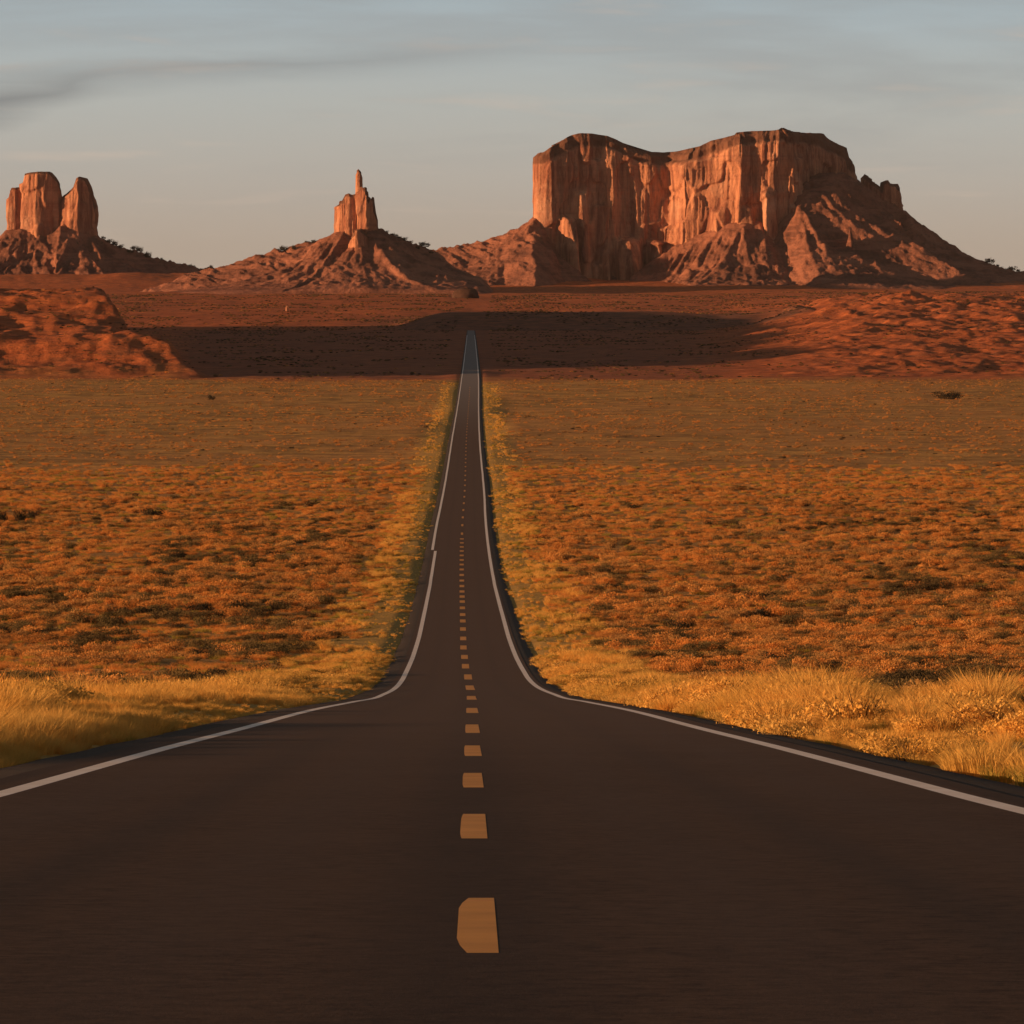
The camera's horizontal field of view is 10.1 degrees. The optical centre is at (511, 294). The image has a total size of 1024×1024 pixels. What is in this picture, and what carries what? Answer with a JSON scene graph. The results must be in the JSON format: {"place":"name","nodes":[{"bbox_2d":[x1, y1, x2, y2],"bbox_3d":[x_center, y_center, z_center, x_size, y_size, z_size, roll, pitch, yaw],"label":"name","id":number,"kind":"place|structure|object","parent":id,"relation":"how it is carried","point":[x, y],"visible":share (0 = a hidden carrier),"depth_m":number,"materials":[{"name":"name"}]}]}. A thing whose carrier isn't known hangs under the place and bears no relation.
{"place":"outdoors","nodes":[
{"label":"outdoors","id":0,"kind":"place"},
{"bbox_2d":[0,330,1023,1023],"bbox_3d":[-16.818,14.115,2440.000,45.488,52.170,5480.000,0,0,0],"label":"road","id":1,"kind":"structure","parent":0,"point":[334,866],"depth_m":26.11,"materials":[{"name":"black asphalt"}]},
{"bbox_2d":[0,551,436,796],"bbox_3d":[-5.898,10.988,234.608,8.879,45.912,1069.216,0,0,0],"label":"edge line","id":2,"kind":"object","parent":1,"relation":"on","point":[16,789],"visible":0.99,"depth_m":75.33,"materials":[{"name":"white paint"}]},
{"bbox_2d":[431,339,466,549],"bbox_3d":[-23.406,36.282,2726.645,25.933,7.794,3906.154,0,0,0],"label":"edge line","id":3,"kind":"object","parent":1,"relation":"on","point":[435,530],"visible":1,"depth_m":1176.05,"materials":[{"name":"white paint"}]},
{"bbox_2d":[464,674,471,678],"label":"dash","id":4,"kind":"object","parent":1,"relation":"on","point":[467,676],"visible":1,"depth_m":336.60,"materials":[{"name":"yellow paint"}]},
{"bbox_2d":[465,685,474,689],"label":"dash","id":5,"kind":"object","parent":1,"relation":"on","point":[469,687],"visible":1,"depth_m":288.00,"materials":[{"name":"yellow paint"}]},
{"bbox_2d":[466,708,477,712],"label":"dash","id":6,"kind":"object","parent":1,"relation":"on","point":[471,710],"visible":1,"depth_m":127.89,"materials":[{"name":"yellow paint"}]},
{"bbox_2d":[467,696,476,699],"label":"dash","id":7,"kind":"object","parent":1,"relation":"on","point":[471,697],"visible":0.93,"depth_m":212.96,"materials":[{"name":"yellow paint"}]},
{"bbox_2d":[465,724,479,732],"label":"dash","id":8,"kind":"object","parent":1,"relation":"on","point":[471,728],"visible":1,"depth_m":89.78,"materials":[{"name":"yellow paint"}]},
{"bbox_2d":[464,745,481,755],"bbox_3d":[-0.444,5.118,65.195,0.186,0.529,8.238,0,0,0],"label":"dash","id":9,"kind":"object","parent":1,"relation":"on","point":[472,750],"visible":1,"depth_m":65.00,"materials":[{"name":"yellow paint"}]},
{"bbox_2d":[460,814,486,837],"bbox_3d":[-0.227,3.124,34.181,0.150,0.384,5.765,0,0,0],"label":"dash","id":10,"kind":"object","parent":1,"relation":"on","point":[473,825],"visible":1,"depth_m":33.87,"materials":[{"name":"yellow paint"}]},
{"bbox_2d":[463,773,483,786],"bbox_3d":[-0.329,4.055,48.519,0.167,0.383,6.034,0,0,0],"label":"dash","id":11,"kind":"object","parent":1,"relation":"on","point":[472,779],"visible":1,"depth_m":48.19,"materials":[{"name":"yellow paint"}]},
{"bbox_2d":[457,898,498,952],"bbox_3d":[-0.123,2.211,20.443,0.134,0.294,4.494,0,0,0],"label":"dash","id":12,"kind":"object","parent":1,"relation":"on","point":[477,930],"visible":1,"depth_m":20.09,"materials":[{"name":"yellow paint"}]},
{"bbox_2d":[474,335,1023,813],"bbox_3d":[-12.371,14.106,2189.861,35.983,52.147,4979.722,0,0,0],"label":"edge line","id":13,"kind":"object","parent":1,"relation":"on","point":[902,779],"visible":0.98,"depth_m":71.13,"materials":[{"name":"white paint"}]},
{"bbox_2d":[0,272,1023,785],"bbox_3d":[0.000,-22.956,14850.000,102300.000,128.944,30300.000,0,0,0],"label":"ground","id":14,"kind":"structure","parent":0,"point":[28,348],"depth_m":2381.25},
{"bbox_2d":[0,511,7,521],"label":"shrub","id":15,"kind":"object","parent":14,"relation":"on","point":[4,517],"visible":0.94,"depth_m":903.20,"materials":[{"name":"plant"}]},
{"bbox_2d":[0,668,31,677],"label":"shrub","id":16,"kind":"object","parent":14,"relation":"on","point":[18,670],"visible":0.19,"depth_m":294.27,"materials":[{"name":"brown plant"}]},
{"bbox_2d":[1,673,30,678],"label":"shrub","id":17,"kind":"object","parent":14,"relation":"on","point":[16,675],"visible":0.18,"depth_m":285.49,"materials":[{"name":"brown plant"}]},
{"bbox_2d":[13,508,26,521],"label":"shrub","id":18,"kind":"object","parent":14,"relation":"on","point":[20,516],"visible":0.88,"depth_m":900.18,"materials":[{"name":"plant"}]},
{"bbox_2d":[6,672,34,677],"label":"shrub","id":19,"kind":"object","parent":14,"relation":"on","point":[24,674],"visible":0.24,"depth_m":293.98,"materials":[{"name":"brown plant"}]},
{"bbox_2d":[12,664,50,672],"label":"shrub","id":20,"kind":"object","parent":14,"relation":"on","point":[28,668],"visible":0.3,"depth_m":323.07,"materials":[{"name":"orange plant"}]},
{"bbox_2d":[27,509,41,518],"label":"shrub","id":21,"kind":"object","parent":14,"relation":"on","point":[32,514],"visible":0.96,"depth_m":919.50,"materials":[{"name":"plant"}]},
{"bbox_2d":[26,675,54,683],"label":"shrub","id":22,"kind":"object","parent":14,"relation":"on","point":[38,679],"visible":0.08,"depth_m":258.38,"materials":[{"name":"brown plant"}]},
{"bbox_2d":[31,669,61,678],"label":"shrub","id":23,"kind":"object","parent":14,"relation":"on","point":[43,673],"visible":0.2,"depth_m":294.39,"materials":[{"name":"brown plant"}]},
{"bbox_2d":[31,670,61,676],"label":"shrub","id":24,"kind":"object","parent":14,"relation":"on","point":[47,672],"visible":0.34,"depth_m":297.17,"materials":[{"name":"brown plant"}]},
{"bbox_2d":[39,676,78,684],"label":"shrub","id":25,"kind":"object","parent":14,"relation":"on","point":[55,678],"visible":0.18,"depth_m":259.49,"materials":[{"name":"brown plant"}]},
{"bbox_2d":[56,672,88,684],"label":"shrub","id":26,"kind":"object","parent":14,"relation":"on","point":[82,675],"visible":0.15,"depth_m":280.40,"materials":[{"name":"orange plant"}]},
{"bbox_2d":[69,674,103,682],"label":"shrub","id":27,"kind":"object","parent":14,"relation":"on","point":[87,676],"visible":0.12,"depth_m":288.99,"materials":[{"name":"brown plant"}]},
{"bbox_2d":[80,675,124,686],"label":"shrub","id":28,"kind":"object","parent":14,"relation":"on","point":[98,680],"visible":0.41,"depth_m":259.98,"materials":[{"name":"orange plant"}]},
{"bbox_2d":[90,676,121,684],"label":"shrub","id":29,"kind":"object","parent":14,"relation":"on","point":[109,678],"visible":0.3,"depth_m":262.12,"materials":[{"name":"orange plant"}]},
{"bbox_2d":[0,172,212,274],"bbox_3d":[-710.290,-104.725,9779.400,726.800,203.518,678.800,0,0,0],"label":"twin tower butte","id":30,"kind":"object","parent":14,"relation":"on","point":[50,229],"visible":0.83,"depth_m":9676.77,"materials":[{"name":"stone"}]},
{"bbox_2d":[91,670,122,676],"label":"shrub","id":31,"kind":"object","parent":14,"relation":"on","point":[104,673],"visible":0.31,"depth_m":297.51,"materials":[{"name":"brown plant"}]},
{"bbox_2d":[100,671,131,677],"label":"shrub","id":32,"kind":"object","parent":14,"relation":"on","point":[117,674],"visible":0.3,"depth_m":297.10,"materials":[{"name":"brown plant"}]},
{"bbox_2d":[104,673,131,679],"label":"shrub","id":33,"kind":"object","parent":14,"relation":"on","point":[115,676],"visible":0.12,"depth_m":285.62,"materials":[{"name":"orange plant"}]},
{"bbox_2d":[116,675,154,684],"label":"shrub","id":34,"kind":"object","parent":14,"relation":"on","point":[131,679],"visible":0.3,"depth_m":260.12,"materials":[{"name":"plant"}]},
{"bbox_2d":[141,507,165,516],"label":"shrub","id":35,"kind":"object","parent":14,"relation":"on","point":[153,513],"visible":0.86,"depth_m":934.47,"materials":[{"name":"plant"}]},
{"bbox_2d":[156,666,191,680],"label":"shrub","id":36,"kind":"object","parent":14,"relation":"on","point":[174,671],"visible":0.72,"depth_m":287.06,"materials":[{"name":"brown plant"}]},
{"bbox_2d":[186,671,211,680],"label":"shrub","id":37,"kind":"object","parent":14,"relation":"on","point":[195,675],"visible":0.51,"depth_m":287.50,"materials":[{"name":"brown plant"}]},
{"bbox_2d":[186,668,229,675],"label":"shrub","id":38,"kind":"object","parent":14,"relation":"on","point":[220,671],"visible":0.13,"depth_m":296.72,"materials":[{"name":"brown plant"}]},
{"bbox_2d":[207,667,236,675],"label":"shrub","id":39,"kind":"object","parent":14,"relation":"on","point":[221,672],"visible":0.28,"depth_m":329.30,"materials":[{"name":"brown plant"}]},
{"bbox_2d":[0,330,467,777],"bbox_3d":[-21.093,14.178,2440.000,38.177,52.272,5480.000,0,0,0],"label":"gravel shoulder","id":40,"kind":"object","parent":14,"relation":"on","point":[393,668],"visible":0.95,"depth_m":257.29},
{"bbox_2d":[235,660,269,670],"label":"shrub","id":41,"kind":"object","parent":14,"relation":"on","point":[254,665],"visible":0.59,"depth_m":345.67,"materials":[{"name":"orange plant"}]},
{"bbox_2d":[140,169,492,294],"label":"spire butte","id":42,"kind":"object","parent":14,"relation":"on","point":[358,250],"visible":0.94,"depth_m":8723.49,"materials":[{"name":"stone"}]},
{"bbox_2d":[279,245,288,250],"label":"juniper tree","id":43,"kind":"object","parent":42,"relation":"on","point":[284,248],"visible":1,"depth_m":8825.76,"materials":[{"name":"green plant"}]},
{"bbox_2d":[418,242,430,246],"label":"juniper tree","id":44,"kind":"object","parent":42,"relation":"on","point":[424,244],"visible":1,"depth_m":8829.38,"materials":[{"name":"green plant"}]},
{"bbox_2d":[452,288,478,297],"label":"rock outcrop","id":45,"kind":"object","parent":14,"relation":"on","point":[465,293],"visible":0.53,"depth_m":7665.06,"materials":[{"name":"brown stone"}]},
{"bbox_2d":[0,377,1023,691],"bbox_3d":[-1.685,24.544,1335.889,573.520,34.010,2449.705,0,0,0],"label":"desert brush","id":46,"kind":"object","parent":14,"relation":"on","point":[852,631],"visible":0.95,"depth_m":667.21,"materials":[{"name":"orange plant"}]},
{"bbox_2d":[0,382,1023,786],"bbox_3d":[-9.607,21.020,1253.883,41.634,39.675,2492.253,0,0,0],"label":"roadside grass","id":47,"kind":"structure","parent":14,"relation":"on","point":[958,724],"depth_m":122.93,"materials":[{"name":"plant"}]},
{"bbox_2d":[0,462,1023,707],"bbox_3d":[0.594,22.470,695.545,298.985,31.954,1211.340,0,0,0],"label":"dry grass","id":48,"kind":"structure","parent":14,"relation":"on","point":[154,626],"depth_m":851.58,"materials":[{"name":"orange plant"}]},
{"bbox_2d":[2,286,1023,379],"bbox_3d":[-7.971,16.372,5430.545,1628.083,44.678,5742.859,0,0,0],"label":"valley scrub","id":49,"kind":"object","parent":14,"relation":"on","point":[449,310],"visible":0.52,"depth_m":5823.48,"materials":[{"name":"brown plant"}]},
{"bbox_2d":[651,660,691,672],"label":"shrub","id":50,"kind":"object","parent":14,"relation":"on","point":[664,664],"visible":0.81,"depth_m":343.35,"materials":[{"name":"orange plant"}]},
{"bbox_2d":[662,654,695,666],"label":"shrub","id":51,"kind":"object","parent":14,"relation":"on","point":[687,657],"visible":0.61,"depth_m":362.20,"materials":[{"name":"orange plant"}]},
{"bbox_2d":[687,670,717,678],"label":"shrub","id":52,"kind":"object","parent":14,"relation":"on","point":[702,675],"visible":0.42,"depth_m":301.49,"materials":[{"name":"brown plant"}]},
{"bbox_2d":[711,669,731,673],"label":"shrub","id":53,"kind":"object","parent":14,"relation":"on","point":[721,670],"visible":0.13,"depth_m":322.99,"materials":[{"name":"orange plant"}]},
{"bbox_2d":[433,128,1023,288],"bbox_3d":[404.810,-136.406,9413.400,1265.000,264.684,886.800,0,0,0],"label":"mesa","id":54,"kind":"structure","parent":14,"relation":"on","point":[782,207],"depth_m":9290.25,"materials":[{"name":"stone"}]},
{"bbox_2d":[984,258,994,263],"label":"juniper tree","id":55,"kind":"object","parent":54,"relation":"on","point":[988,260],"visible":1,"depth_m":9311.02,"materials":[{"name":"green plant"}]},
{"bbox_2d":[717,661,749,670],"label":"shrub","id":56,"kind":"object","parent":14,"relation":"on","point":[724,666],"visible":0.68,"depth_m":346.68,"materials":[{"name":"orange plant"}]},
{"bbox_2d":[474,330,1023,797],"bbox_3d":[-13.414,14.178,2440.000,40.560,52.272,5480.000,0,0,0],"label":"gravel shoulder","id":57,"kind":"object","parent":14,"relation":"on","point":[900,764],"visible":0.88,"depth_m":103.35},
{"bbox_2d":[735,670,763,677],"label":"shrub","id":58,"kind":"object","parent":14,"relation":"on","point":[748,673],"visible":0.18,"depth_m":303.59,"materials":[{"name":"brown plant"}]},
{"bbox_2d":[737,666,774,673],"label":"shrub","id":59,"kind":"object","parent":14,"relation":"on","point":[757,669],"visible":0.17,"depth_m":319.83,"materials":[{"name":"orange plant"}]},
{"bbox_2d":[742,590,775,599],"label":"shrub","id":60,"kind":"object","parent":14,"relation":"on","point":[758,594],"visible":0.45,"depth_m":568.66,"materials":[{"name":"orange plant"}]},
{"bbox_2d":[768,664,806,671],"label":"shrub","id":61,"kind":"object","parent":14,"relation":"on","point":[785,668],"visible":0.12,"depth_m":323.84,"materials":[{"name":"orange plant"}]},
{"bbox_2d":[816,657,849,666],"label":"shrub","id":62,"kind":"object","parent":14,"relation":"on","point":[833,658],"visible":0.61,"depth_m":363.26,"materials":[{"name":"orange plant"}]},
{"bbox_2d":[840,658,867,668],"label":"shrub","id":63,"kind":"object","parent":14,"relation":"on","point":[850,665],"visible":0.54,"depth_m":350.00,"materials":[{"name":"orange plant"}]},
{"bbox_2d":[831,671,876,678],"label":"shrub","id":64,"kind":"object","parent":14,"relation":"on","point":[859,675],"visible":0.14,"depth_m":290.00,"materials":[{"name":"plant"}]},
{"bbox_2d":[850,663,886,671],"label":"shrub","id":65,"kind":"object","parent":14,"relation":"on","point":[875,667],"visible":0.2,"depth_m":325.91,"materials":[{"name":"orange plant"}]},
{"bbox_2d":[852,670,885,675],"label":"shrub","id":66,"kind":"object","parent":14,"relation":"on","point":[868,673],"visible":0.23,"depth_m":313.52,"materials":[{"name":"brown plant"}]},
{"bbox_2d":[872,676,915,687],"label":"shrub","id":67,"kind":"object","parent":14,"relation":"on","point":[896,680],"visible":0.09,"depth_m":200.07,"materials":[{"name":"brown plant"}]},
{"bbox_2d":[876,683,912,691],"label":"shrub","id":68,"kind":"object","parent":14,"relation":"on","point":[890,689],"visible":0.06,"depth_m":165.25,"materials":[{"name":"brown plant"}]},
{"bbox_2d":[883,669,908,675],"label":"shrub","id":69,"kind":"object","parent":14,"relation":"on","point":[894,672],"visible":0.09,"depth_m":302.39,"materials":[{"name":"brown plant"}]},
{"bbox_2d":[877,662,921,673],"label":"shrub","id":70,"kind":"object","parent":14,"relation":"on","point":[890,669],"visible":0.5,"depth_m":325.05,"materials":[{"name":"orange plant"}]},
{"bbox_2d":[878,679,929,691],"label":"shrub","id":71,"kind":"object","parent":14,"relation":"on","point":[889,683],"visible":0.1,"depth_m":170.29,"materials":[{"name":"brown plant"}]},
{"bbox_2d":[886,668,932,678],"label":"shrub","id":72,"kind":"object","parent":14,"relation":"on","point":[923,671],"visible":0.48,"depth_m":288.03,"materials":[{"name":"brown plant"}]},
{"bbox_2d":[903,659,931,665],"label":"shrub","id":73,"kind":"object","parent":14,"relation":"on","point":[923,662],"visible":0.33,"depth_m":358.33,"materials":[{"name":"brown plant"}]},
{"bbox_2d":[900,668,936,676],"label":"shrub","id":74,"kind":"object","parent":14,"relation":"on","point":[930,672],"visible":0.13,"depth_m":307.66,"materials":[{"name":"brown plant"}]},
{"bbox_2d":[892,678,949,692],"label":"shrub","id":75,"kind":"object","parent":14,"relation":"on","point":[911,686],"visible":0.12,"depth_m":162.47,"materials":[{"name":"brown plant"}]},
{"bbox_2d":[908,674,938,682],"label":"shrub","id":76,"kind":"object","parent":14,"relation":"on","point":[916,677],"visible":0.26,"depth_m":286.32,"materials":[{"name":"brown plant"}]},
{"bbox_2d":[920,663,946,669],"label":"shrub","id":77,"kind":"object","parent":14,"relation":"on","point":[935,666],"visible":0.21,"depth_m":339.42,"materials":[{"name":"orange plant"}]},
{"bbox_2d":[919,670,959,676],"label":"shrub","id":78,"kind":"object","parent":14,"relation":"on","point":[939,673],"visible":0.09,"depth_m":311.20,"materials":[{"name":"brown plant"}]},
{"bbox_2d":[930,668,953,673],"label":"shrub","id":79,"kind":"object","parent":14,"relation":"on","point":[942,670],"visible":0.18,"depth_m":319.00,"materials":[{"name":"brown plant"}]},
{"bbox_2d":[930,391,962,398],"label":"shrub","id":80,"kind":"object","parent":14,"relation":"on","point":[951,395],"visible":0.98,"depth_m":2217.87,"materials":[{"name":"plant"}]},
{"bbox_2d":[920,675,978,686],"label":"shrub","id":81,"kind":"object","parent":14,"relation":"on","point":[939,678],"visible":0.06,"depth_m":163.22,"materials":[{"name":"brown plant"}]},
{"bbox_2d":[939,663,976,673],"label":"shrub","id":82,"kind":"object","parent":14,"relation":"on","point":[957,669],"visible":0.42,"depth_m":325.70,"materials":[{"name":"brown plant"}]},
{"bbox_2d":[946,672,987,680],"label":"shrub","id":83,"kind":"object","parent":14,"relation":"on","point":[955,674],"visible":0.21,"depth_m":293.86,"materials":[{"name":"plant"}]},
{"bbox_2d":[969,664,1001,673],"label":"shrub","id":84,"kind":"object","parent":14,"relation":"on","point":[990,667],"visible":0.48,"depth_m":328.73,"materials":[{"name":"brown plant"}]},
{"bbox_2d":[0,0,1023,271],"label":"sky","id":85,"kind":"structure","parent":0,"point":[203,133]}
]}

